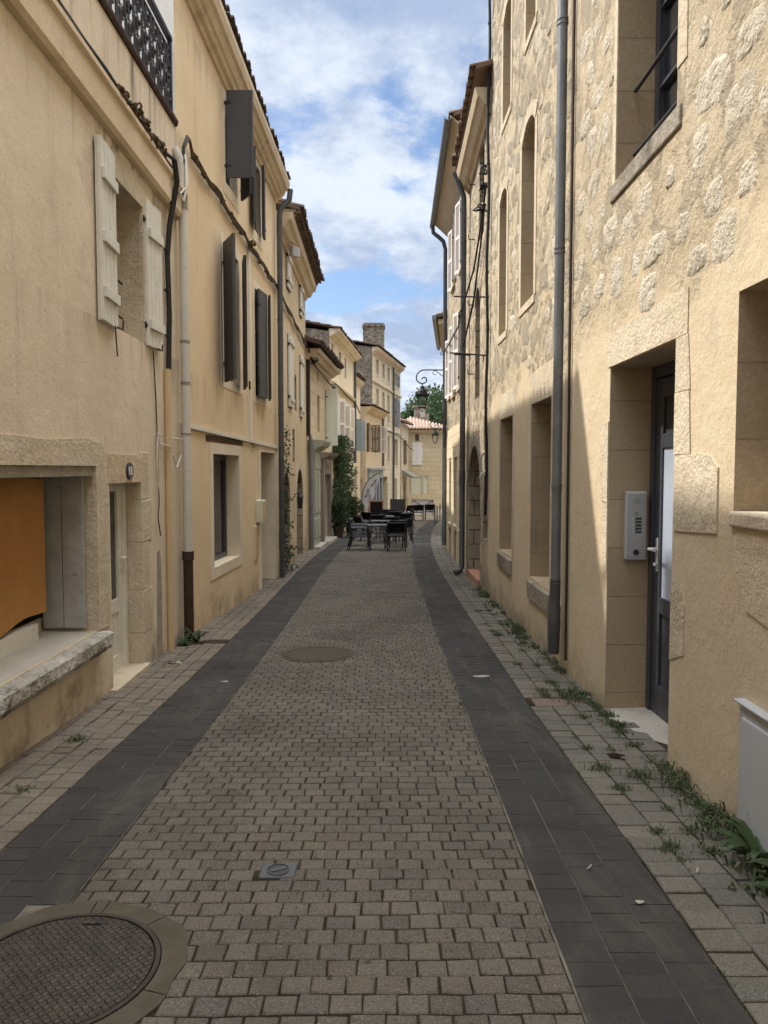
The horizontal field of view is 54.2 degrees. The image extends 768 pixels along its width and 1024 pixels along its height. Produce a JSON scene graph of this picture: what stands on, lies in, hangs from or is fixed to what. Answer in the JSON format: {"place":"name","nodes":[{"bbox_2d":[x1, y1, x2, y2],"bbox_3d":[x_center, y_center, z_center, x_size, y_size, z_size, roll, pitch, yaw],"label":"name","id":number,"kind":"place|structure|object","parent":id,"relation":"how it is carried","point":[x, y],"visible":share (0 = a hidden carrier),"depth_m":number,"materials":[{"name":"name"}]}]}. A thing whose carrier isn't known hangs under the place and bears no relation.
{"place":"outdoors","nodes":[
{"label":"outdoors","id":0,"kind":"place"},
{"bbox_2d":[0,523,367,850],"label":"pavement","id":1,"kind":"structure","parent":0,"point":[39,777],"depth_m":5.18,"materials":[{"name":"grey stone pavers"},{"name":"dark stone slabs"}]},
{"bbox_2d":[3,784,35,794],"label":"weed","id":2,"kind":"object","parent":1,"relation":"on","point":[20,789],"visible":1,"depth_m":4.00,"materials":[{"name":"green plant"}]},
{"bbox_2d":[61,732,87,743],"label":"weed","id":3,"kind":"object","parent":1,"relation":"on","point":[75,738],"visible":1,"depth_m":4.83,"materials":[{"name":"green plant"}]},
{"bbox_2d":[177,632,191,644],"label":"broadleaf weed","id":4,"kind":"object","parent":1,"relation":"on","point":[184,641],"visible":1,"depth_m":7.98,"materials":[{"name":"green plant"}]},
{"bbox_2d":[181,627,211,641],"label":"broadleaf weed","id":5,"kind":"object","parent":1,"relation":"on","point":[196,636],"visible":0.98,"depth_m":8.11,"materials":[{"name":"green plant"}]},
{"bbox_2d":[200,640,226,644],"bbox_3d":[-1.845,1.412,8.103,0.250,0.021,0.180,0,3,0],"label":"access cover","id":6,"kind":"object","parent":1,"relation":"on","point":[213,642],"visible":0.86,"depth_m":8.09,"materials":[{"name":"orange metal"}]},
{"bbox_2d":[332,526,344,537],"bbox_3d":[-1.420,0.621,23.373,0.418,0.360,0.418,0,3,0],"label":"flower pot","id":7,"kind":"object","parent":1,"relation":"on","point":[338,532],"visible":0.98,"depth_m":23.24,"materials":[{"name":"ceramic"}]},
{"bbox_2d":[331,495,346,526],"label":"potted shrub","id":8,"kind":"object","parent":7,"relation":"on","point":[339,510],"visible":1,"depth_m":23.20,"materials":[{"name":"green plant"}]},
{"bbox_2d":[346,496,363,521],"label":"potted shrub","id":9,"kind":"object","parent":1,"relation":"on","point":[355,507],"visible":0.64,"depth_m":25.81,"materials":[{"name":"green plant"}]},
{"bbox_2d":[361,473,379,515],"bbox_3d":[-0.653,-0.587,31.618,0.994,2.145,0.300,0,3,0],"label":"feather flag","id":10,"kind":"object","parent":1,"relation":"on","point":[370,488],"visible":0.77,"depth_m":31.59,"materials":[{"name":"white fabric"}]},
{"bbox_2d":[225,0,491,414],"label":"sky","id":11,"kind":"structure","parent":0,"point":[357,95],"materials":[{"name":"blue"}]},
{"bbox_2d":[0,520,767,1023],"bbox_3d":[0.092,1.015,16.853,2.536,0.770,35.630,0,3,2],"label":"road","id":12,"kind":"structure","parent":0,"point":[233,740],"depth_m":3.33,"materials":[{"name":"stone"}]},
{"bbox_2d":[0,899,187,1023],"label":"manhole cover","id":13,"kind":"object","parent":12,"relation":"on","point":[74,963],"visible":1,"depth_m":2.50,"materials":[{"name":"metal"}]},
{"bbox_2d":[0,523,379,924],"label":"gutter band","id":14,"kind":"object","parent":12,"relation":"on","point":[46,844],"visible":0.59,"depth_m":4.15,"materials":[{"name":"stone"}]},
{"bbox_2d":[0,538,355,919],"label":"joint dust","id":15,"kind":"object","parent":14,"relation":"on","point":[27,910],"visible":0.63,"depth_m":3.56,"materials":[{"name":"sand"}]},
{"bbox_2d":[369,501,383,514],"bbox_3d":[-0.320,0.009,31.217,0.600,0.984,0.392,0,3,0],"label":"chalkboard","id":16,"kind":"object","parent":14,"relation":"on","point":[376,507],"visible":0.45,"depth_m":31.02,"materials":[{"name":"brown wood"}]},
{"bbox_2d":[258,863,297,879],"bbox_3d":[-0.440,1.496,3.120,0.150,0.022,0.110,0,3,0],"label":"stopcock cover","id":17,"kind":"object","parent":12,"relation":"on","point":[277,871],"visible":1,"depth_m":3.11,"materials":[{"name":"metal"}]},
{"bbox_2d":[280,646,354,662],"bbox_3d":[-0.665,1.427,7.521,0.755,0.040,0.752,0,3,0],"label":"manhole cover","id":18,"kind":"object","parent":12,"relation":"on","point":[310,654],"visible":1,"depth_m":7.47,"materials":[{"name":"metal"}]},
{"bbox_2d":[346,521,370,550],"bbox_3d":[-0.649,0.603,19.211,0.589,0.732,0.491,0,3,-8],"label":"cafe chair","id":19,"kind":"object","parent":12,"relation":"on","point":[352,535],"visible":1,"depth_m":19.02,"materials":[{"name":"metal"}]},
{"bbox_2d":[348,518,369,545],"bbox_3d":[-0.690,0.547,20.562,0.589,0.732,0.491,0,3,-4],"label":"cafe chair","id":20,"kind":"object","parent":12,"relation":"on","point":[358,524],"visible":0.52,"depth_m":20.34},
{"bbox_2d":[352,516,376,540],"bbox_3d":[-0.576,0.480,22.248,0.589,0.732,0.491,-2,4,-30],"label":"cafe chair","id":21,"kind":"object","parent":12,"relation":"on","point":[357,519],"visible":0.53,"depth_m":22.14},
{"bbox_2d":[361,512,381,533],"bbox_3d":[-0.419,0.355,25.439,0.491,0.732,0.589,3,4,40],"label":"cafe chair","id":22,"kind":"object","parent":12,"relation":"on","point":[365,515],"visible":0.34,"depth_m":25.28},
{"bbox_2d":[368,515,385,537],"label":"cafe chair","id":23,"kind":"object","parent":12,"relation":"on","point":[376,517],"visible":0.41,"depth_m":23.17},
{"bbox_2d":[365,524,389,549],"bbox_3d":[-0.170,0.641,19.318,0.603,0.634,0.539,0,3,-4],"label":"cafe table","id":24,"kind":"object","parent":12,"relation":"on","point":[377,536],"visible":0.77,"depth_m":19.10,"materials":[{"name":"metal"}]},
{"bbox_2d":[370,520,390,542],"bbox_3d":[-0.100,0.557,21.366,0.603,0.634,0.539,0,3,3],"label":"cafe table","id":25,"kind":"object","parent":12,"relation":"on","point":[373,521],"visible":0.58,"depth_m":21.17,"materials":[{"name":"metal"}]},
{"bbox_2d":[379,509,394,529],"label":"cafe chair","id":26,"kind":"object","parent":12,"relation":"on","point":[384,511],"visible":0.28,"depth_m":27.51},
{"bbox_2d":[380,517,399,541],"bbox_3d":[0.166,0.493,21.934,0.491,0.732,0.589,-1,3,-12],"label":"cafe chair","id":27,"kind":"object","parent":12,"relation":"on","point":[391,518],"visible":0.41,"depth_m":21.67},
{"bbox_2d":[386,511,401,530],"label":"cafe chair","id":28,"kind":"object","parent":12,"relation":"on","point":[396,513],"visible":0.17,"depth_m":25.76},
{"bbox_2d":[384,522,405,550],"bbox_3d":[0.283,0.611,19.036,0.491,0.732,0.589,0,3,-6],"label":"cafe chair","id":29,"kind":"object","parent":12,"relation":"on","point":[395,527],"visible":1,"depth_m":18.81,"materials":[{"name":"metal"}]},
{"bbox_2d":[390,499,404,511],"bbox_3d":[0.600,-0.075,33.249,0.660,1.000,0.360,0,3,0],"label":"windbreak panel","id":30,"kind":"object","parent":12,"relation":"on","point":[397,504],"visible":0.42,"depth_m":33.22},
{"bbox_2d":[388,520,407,547],"bbox_3d":[0.362,0.565,20.135,0.491,0.732,0.589,0,3,-4],"label":"cafe chair","id":31,"kind":"object","parent":12,"relation":"on","point":[406,521],"visible":0.36,"depth_m":19.90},
{"bbox_2d":[395,518,413,543],"bbox_3d":[0.466,0.532,20.949,0.589,0.732,0.491,2,4,30],"label":"cafe chair","id":32,"kind":"object","parent":12,"relation":"on","point":[409,522],"visible":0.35,"depth_m":20.96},
{"bbox_2d":[400,513,413,534],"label":"cafe chair","id":33,"kind":"object","parent":12,"relation":"on","point":[403,516],"visible":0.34,"depth_m":24.39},
{"bbox_2d":[413,505,423,520],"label":"cafe chair","id":34,"kind":"object","parent":12,"relation":"on","point":[419,507],"visible":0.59,"depth_m":34.10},
{"bbox_2d":[413,520,753,1023],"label":"gutter band","id":35,"kind":"object","parent":12,"relation":"on","point":[651,987],"visible":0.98,"depth_m":3.13,"materials":[{"name":"stone"}]},
{"bbox_2d":[412,526,752,1023],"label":"joint dust","id":36,"kind":"object","parent":35,"relation":"on","point":[561,956],"visible":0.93,"depth_m":3.16,"materials":[{"name":"sand"}]},
{"bbox_2d":[405,509,441,519],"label":"square paving","id":37,"kind":"structure","parent":0,"point":[429,516],"depth_m":38.58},
{"bbox_2d":[412,499,433,513],"bbox_3d":[2.028,-0.225,39.389,1.169,0.854,0.064,1,3,15],"label":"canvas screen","id":38,"kind":"object","parent":37,"relation":"on","point":[419,502],"visible":0.56,"depth_m":39.38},
{"bbox_2d":[425,504,435,519],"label":"cafe chair","id":39,"kind":"object","parent":37,"relation":"on","point":[429,506],"visible":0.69,"depth_m":34.80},
{"bbox_2d":[431,520,767,1023],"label":"pavement","id":40,"kind":"structure","parent":0,"point":[709,924],"depth_m":3.68,"materials":[{"name":"grey stone pavers"}]},
{"bbox_2d":[151,594,767,1023],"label":"joint moss","id":41,"kind":"object","parent":40,"relation":"on","point":[459,820],"visible":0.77,"depth_m":3.59,"materials":[{"name":"green plant"}]},
{"bbox_2d":[505,623,526,634],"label":"weed","id":42,"kind":"object","parent":40,"relation":"on","point":[516,628],"visible":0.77,"depth_m":8.63,"materials":[{"name":"green plant"}]},
{"bbox_2d":[534,653,558,665],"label":"weed","id":43,"kind":"object","parent":40,"relation":"on","point":[554,660],"visible":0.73,"depth_m":7.10,"materials":[{"name":"green plant"}]},
{"bbox_2d":[531,698,574,706],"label":"access slab","id":44,"kind":"structure","parent":40,"relation":"on","point":[542,702],"depth_m":5.76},
{"bbox_2d":[548,683,598,705],"bbox_3d":[1.436,1.425,5.857,0.378,0.089,0.466,-1,3,-12],"label":"weed","id":45,"kind":"object","parent":40,"relation":"on","point":[573,691],"visible":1,"depth_m":5.86,"materials":[{"name":"green plant"}]},
{"bbox_2d":[588,703,609,713],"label":"weed","id":46,"kind":"object","parent":40,"relation":"on","point":[600,708],"visible":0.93,"depth_m":5.54,"materials":[{"name":"green plant"}]},
{"bbox_2d":[579,760,620,773],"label":"weed","id":47,"kind":"object","parent":40,"relation":"on","point":[600,766],"visible":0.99,"depth_m":4.32,"materials":[{"name":"green plant"}]},
{"bbox_2d":[607,753,624,757],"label":"dead leaf","id":48,"kind":"object","parent":40,"relation":"on","point":[613,755],"visible":1,"depth_m":4.50,"materials":[{"name":"plant"}]},
{"bbox_2d":[602,719,636,728],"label":"weed","id":49,"kind":"object","parent":40,"relation":"on","point":[620,724],"visible":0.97,"depth_m":5.14,"materials":[{"name":"green plant"}]},
{"bbox_2d":[610,782,632,793],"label":"weed","id":50,"kind":"object","parent":40,"relation":"on","point":[628,787],"visible":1,"depth_m":4.00,"materials":[{"name":"green plant"}]},
{"bbox_2d":[610,728,633,736],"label":"weed","id":51,"kind":"object","parent":40,"relation":"on","point":[620,732],"visible":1,"depth_m":5.00,"materials":[{"name":"green plant"}]},
{"bbox_2d":[613,766,661,782],"bbox_3d":[1.431,1.466,4.170,0.248,0.048,0.201,0,3,-9],"label":"weed","id":52,"kind":"object","parent":40,"relation":"on","point":[636,774],"visible":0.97,"depth_m":4.19,"materials":[{"name":"green plant"}]},
{"bbox_2d":[646,825,665,835],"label":"weed","id":53,"kind":"object","parent":40,"relation":"on","point":[654,830],"visible":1,"depth_m":3.49,"materials":[{"name":"green plant"}]},
{"bbox_2d":[644,757,671,770],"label":"weed","id":54,"kind":"object","parent":40,"relation":"on","point":[662,764],"visible":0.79,"depth_m":4.33,"materials":[{"name":"green plant"}]},
{"bbox_2d":[638,761,700,792],"bbox_3d":[1.564,1.445,4.104,0.360,0.085,0.444,2,4,28],"label":"weed","id":55,"kind":"object","parent":40,"relation":"on","point":[674,775],"visible":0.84,"depth_m":4.07,"materials":[{"name":"green plant"}]},
{"bbox_2d":[649,835,692,854],"bbox_3d":[1.280,1.479,3.305,0.203,0.039,0.164,-2,4,-32],"label":"weed","id":56,"kind":"object","parent":40,"relation":"on","point":[670,842],"visible":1,"depth_m":3.32,"materials":[{"name":"green plant"}]},
{"bbox_2d":[685,795,711,809],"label":"weed","id":57,"kind":"object","parent":40,"relation":"on","point":[700,801],"visible":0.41,"depth_m":3.81,"materials":[{"name":"green plant"}]},
{"bbox_2d":[679,793,732,831],"bbox_3d":[1.635,1.453,3.610,0.354,0.084,0.436,2,4,29],"label":"weed","id":58,"kind":"object","parent":40,"relation":"on","point":[704,811],"visible":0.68,"depth_m":3.62,"materials":[{"name":"green plant"}]},
{"bbox_2d":[674,800,743,851],"bbox_3d":[1.605,1.442,3.487,0.530,0.102,0.429,1,3,17],"label":"weed","id":59,"kind":"object","parent":40,"relation":"on","point":[735,829],"visible":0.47,"depth_m":3.46,"materials":[{"name":"green plant"}]},
{"bbox_2d":[695,840,724,856],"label":"weed","id":60,"kind":"object","parent":40,"relation":"on","point":[712,850],"visible":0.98,"depth_m":3.29,"materials":[{"name":"green plant"}]},
{"bbox_2d":[710,817,767,863],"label":"broadleaf weed","id":61,"kind":"object","parent":40,"relation":"on","point":[750,843],"visible":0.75,"depth_m":3.21,"materials":[{"name":"green plant"}]},
{"bbox_2d":[721,853,767,899],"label":"weed","id":62,"kind":"object","parent":40,"relation":"on","point":[754,879],"visible":0.77,"depth_m":2.99,"materials":[{"name":"green plant"}]},
{"bbox_2d":[735,857,767,897],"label":"weed","id":63,"kind":"object","parent":40,"relation":"on","point":[757,870],"visible":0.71,"depth_m":3.05,"materials":[{"name":"green plant"}]},
{"bbox_2d":[745,857,767,887],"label":"broadleaf weed","id":64,"kind":"object","parent":40,"relation":"on","point":[763,861],"visible":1,"depth_m":2.90,"materials":[{"name":"green plant"}]},
{"bbox_3d":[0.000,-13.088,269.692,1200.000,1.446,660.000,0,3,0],"label":"ground","id":65,"kind":"structure","parent":0,"visible":0},
{"bbox_2d":[0,0,193,767],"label":"house","id":66,"kind":"structure","parent":65,"relation":"on","point":[91,597],"depth_m":5.72,"materials":[{"name":"beige paint"}]},
{"bbox_2d":[57,0,172,167],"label":"cable bundle","id":67,"kind":"object","parent":66,"relation":"on","point":[146,123],"visible":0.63,"depth_m":6.29,"materials":[{"name":"rubber"}]},
{"bbox_2d":[109,483,128,672],"bbox_3d":[-2.365,0.612,6.490,0.111,1.740,0.770,0,3,0],"label":"door","id":68,"kind":"structure","parent":66,"relation":"in","point":[117,491],"depth_m":6.72,"materials":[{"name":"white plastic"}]},
{"bbox_2d":[126,463,132,479],"bbox_3d":[-2.201,-0.354,6.490,0.015,0.146,0.156,0,3,0],"label":"wall lamp","id":69,"kind":"object","parent":66,"relation":"attached to","point":[129,470],"visible":1,"depth_m":6.46,"materials":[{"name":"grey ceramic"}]},
{"bbox_2d":[153,351,160,535],"bbox_3d":[-2.199,-0.653,7.265,0.023,1.784,0.150,0,3,-4],"label":"thin wire","id":70,"kind":"object","parent":66,"relation":"hanging from","point":[156,434],"visible":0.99,"depth_m":7.27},
{"bbox_2d":[156,433,183,492],"bbox_3d":[-2.175,-0.498,7.661,0.043,0.590,0.847,0,3,0],"label":"loop wire","id":71,"kind":"object","parent":66,"relation":"attached to","point":[158,434],"visible":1,"depth_m":7.30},
{"bbox_2d":[164,153,179,369],"bbox_3d":[-2.133,-2.475,7.454,0.144,2.078,0.371,0,3,0],"label":"drop cable","id":72,"kind":"object","parent":66,"relation":"attached to","point":[167,290],"visible":0.98,"depth_m":7.56,"materials":[{"name":"rubber"}]},
{"bbox_2d":[178,153,188,202],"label":"white wires","id":73,"kind":"object","parent":66,"relation":"attached to","point":[184,190],"visible":0.82,"depth_m":7.89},
{"bbox_2d":[112,0,292,637],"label":"house","id":74,"kind":"structure","parent":65,"relation":"on","point":[235,311],"depth_m":9.88,"materials":[{"name":"paint"}]},
{"bbox_2d":[213,455,226,560],"bbox_3d":[-2.339,-0.052,10.156,0.099,1.450,1.371,0,3,2],"label":"window","id":75,"kind":"structure","parent":74,"relation":"in","point":[219,461],"depth_m":10.57,"materials":[{"name":"black glass"}]},
{"bbox_2d":[225,116,229,186],"bbox_3d":[-2.234,-4.958,10.303,0.063,1.070,0.630,0,3,3],"label":"window","id":76,"kind":"structure","parent":74,"relation":"in","point":[227,179],"depth_m":10.56,"materials":[{"name":"grey paint"}]},
{"bbox_2d":[182,135,306,345],"bbox_3d":[-1.966,-4.075,13.183,0.201,0.617,10.617,0,3,1],"label":"cable bundle","id":77,"kind":"object","parent":74,"relation":"attached to","point":[213,187],"visible":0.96,"depth_m":10.10,"materials":[{"name":"rubber"}]},
{"bbox_2d":[254,525,258,559],"bbox_3d":[-2.035,0.483,11.927,0.036,0.540,0.270,0,3,3],"label":"meter box","id":78,"kind":"object","parent":74,"relation":"attached to","point":[256,542],"visible":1,"depth_m":11.87,"materials":[{"name":"paint"}]},
{"bbox_2d":[255,296,257,395],"bbox_3d":[-2.151,-2.708,12.207,0.070,1.680,0.760,0,3,3],"label":"window","id":79,"kind":"structure","parent":74,"relation":"in","point":[256,329],"depth_m":12.52,"materials":[{"name":"grey paint"}]},
{"bbox_2d":[256,500,265,522],"bbox_3d":[-1.977,-0.015,12.061,0.116,0.360,0.260,0,3,3],"label":"meter box","id":80,"kind":"object","parent":74,"relation":"attached to","point":[260,511],"visible":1,"depth_m":11.94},
{"bbox_2d":[276,198,324,575],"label":"house","id":81,"kind":"structure","parent":65,"relation":"on","point":[303,276],"depth_m":16.16,"materials":[{"name":"paint"}]},
{"bbox_2d":[284,425,304,574],"bbox_3d":[-1.752,-0.230,14.531,0.473,2.912,1.488,0,3,0],"label":"climbing rose","id":82,"kind":"object","parent":81,"relation":"attached to","point":[290,547],"visible":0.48,"depth_m":14.30,"materials":[{"name":"green plant"}]},
{"bbox_2d":[289,242,299,257],"bbox_3d":[-1.813,-5.121,14.577,0.110,0.269,0.409,3,4,40],"label":"floodlight","id":83,"kind":"object","parent":81,"relation":"attached to","point":[294,251],"visible":0.96,"depth_m":14.60,"materials":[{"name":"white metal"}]},
{"bbox_2d":[294,493,302,508],"bbox_3d":[-1.847,-0.252,16.304,0.208,0.350,0.148,1,4,22],"label":"wall lantern","id":84,"kind":"object","parent":81,"relation":"attached to","point":[300,500],"depth_m":16.25,"materials":[{"name":"black metal"}]},
{"bbox_2d":[304,334,343,549],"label":"house","id":85,"kind":"structure","parent":65,"relation":"on","point":[321,418],"depth_m":20.46,"materials":[{"name":"beige plaster"},{"name":"dark tile"},{"name":"sage and taupe paint"}]},
{"bbox_2d":[305,320,362,534],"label":"house","id":86,"kind":"structure","parent":65,"relation":"on","point":[342,346],"depth_m":26.38,"materials":[{"name":"beige paint"}]},
{"bbox_2d":[307,346,359,413],"bbox_3d":[-1.419,-4.041,24.388,0.357,0.840,11.617,0,3,4],"label":"cable bundle","id":87,"kind":"object","parent":86,"relation":"attached to","point":[313,361],"visible":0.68,"depth_m":21.22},
{"bbox_2d":[332,435,358,528],"bbox_3d":[-1.307,-0.956,25.646,0.582,3.302,3.066,0,3,5],"label":"ivy","id":88,"kind":"object","parent":86,"relation":"attached to","point":[343,482],"visible":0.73,"depth_m":24.73,"materials":[{"name":"green plant"}]},
{"bbox_2d":[354,371,367,516],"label":"house","id":89,"kind":"structure","parent":65,"relation":"on","point":[360,423],"depth_m":31.29,"materials":[{"name":"paint"}]},
{"bbox_2d":[360,403,389,520],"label":"house","id":90,"kind":"structure","parent":65,"relation":"on","point":[373,416],"depth_m":33.47,"materials":[{"name":"beige paint"}]},
{"bbox_2d":[351,323,406,508],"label":"house","id":91,"kind":"structure","parent":65,"relation":"on","point":[380,367],"depth_m":40.44,"materials":[{"name":"stone"}]},
{"bbox_2d":[400,418,417,509],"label":"house","id":92,"kind":"structure","parent":65,"relation":"on","point":[405,473],"depth_m":47.65,"materials":[{"name":"paint"}]},
{"bbox_2d":[400,396,442,424],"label":"tree","id":93,"kind":"object","parent":65,"relation":"on","point":[408,412],"visible":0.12,"depth_m":71.14,"materials":[{"name":"green plant"}]},
{"bbox_2d":[405,382,442,423],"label":"tree","id":94,"kind":"object","parent":65,"relation":"on","point":[435,401],"visible":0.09,"depth_m":73.59,"materials":[{"name":"green plant"}]},
{"bbox_2d":[406,405,446,508],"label":"house","id":95,"kind":"structure","parent":65,"relation":"on","point":[425,460],"depth_m":50.12,"materials":[{"name":"ochre plaster"},{"name":"orange tile"},{"name":"grey stone"}]},
{"bbox_2d":[412,476,421,493],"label":"window","id":96,"kind":"structure","parent":95,"relation":"in","point":[416,482],"depth_m":50.25,"materials":[{"name":"white paint"}]},
{"bbox_2d":[424,476,427,493],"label":"window","id":97,"kind":"structure","parent":95,"relation":"in","point":[425,477],"depth_m":50.25,"materials":[{"name":"glass"}]},
{"bbox_2d":[432,310,447,352],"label":"house","id":98,"kind":"structure","parent":65,"relation":"on","point":[437,319],"depth_m":25.04,"materials":[{"name":"paint"}]},
{"bbox_2d":[430,108,468,574],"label":"house","id":99,"kind":"structure","parent":65,"relation":"on","point":[446,214],"depth_m":17.10,"materials":[{"name":"concrete"}]},
{"bbox_2d":[415,369,442,411],"bbox_3d":[1.247,-3.190,19.600,0.857,1.137,0.360,0,3,0],"label":"street lamp","id":100,"kind":"object","parent":99,"relation":"attached to","point":[422,392],"visible":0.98,"depth_m":19.56,"materials":[{"name":"black metal"}]},
{"bbox_2d":[440,162,490,354],"bbox_3d":[1.520,-4.330,15.381,0.293,2.427,8.108,0,3,0],"label":"cable bundle","id":101,"kind":"object","parent":99,"relation":"attached to","point":[484,186],"visible":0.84,"depth_m":12.00,"materials":[{"name":"rubber"}]},
{"bbox_2d":[451,59,492,592],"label":"house","id":102,"kind":"structure","parent":65,"relation":"on","point":[469,156],"depth_m":13.00,"materials":[{"name":"stone"}]},
{"bbox_2d":[449,352,485,360],"bbox_3d":[1.325,-2.432,11.736,0.602,0.142,0.021,0,3,-1],"label":"iron stay","id":103,"kind":"object","parent":102,"relation":"attached to","point":[483,355],"visible":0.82,"depth_m":11.73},
{"bbox_2d":[488,0,767,820],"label":"house","id":104,"kind":"structure","parent":65,"relation":"on","point":[628,345],"depth_m":5.31,"materials":[{"name":"ochre plaster"},{"name":"terracotta tile"},{"name":"pale stone"}]},
{"bbox_2d":[484,0,491,514],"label":"drop cable","id":105,"kind":"object","parent":104,"relation":"attached to","point":[487,253],"visible":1,"depth_m":11.20,"materials":[{"name":"rubber"}]},
{"bbox_2d":[623,491,646,559],"bbox_3d":[1.839,0.099,5.484,0.155,0.500,0.055,0,3,0],"label":"intercom","id":106,"kind":"object","parent":104,"relation":"attached to","point":[635,516],"visible":1,"depth_m":5.46,"materials":[{"name":"metal"}]},
{"bbox_2d":[645,360,675,723],"bbox_3d":[1.957,0.248,4.919,0.137,2.525,1.210,0,3,0],"label":"door","id":107,"kind":"structure","parent":104,"relation":"in","point":[659,548],"depth_m":5.34,"materials":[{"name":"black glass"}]},
{"bbox_2d":[654,0,677,127],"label":"window","id":108,"kind":"structure","parent":104,"relation":"in","point":[666,71],"depth_m":5.17,"materials":[{"name":"black glass"}]},
{"bbox_2d":[734,698,767,852],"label":"service cabinet","id":109,"kind":"object","parent":104,"relation":"attached to","point":[752,806],"visible":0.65,"depth_m":3.29,"materials":[{"name":"metal"}]},
{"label":"house","id":110,"kind":"object","parent":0,"visible":0},
{"bbox_2d":[430,420,442,443],"bbox_3d":[2.766,-3.675,34.447,1.358,1.137,0.360,0,3,0],"label":"street lamp","id":111,"kind":"object","parent":110,"relation":"attached to","point":[435,433],"visible":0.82,"depth_m":34.40,"materials":[{"name":"black metal"}]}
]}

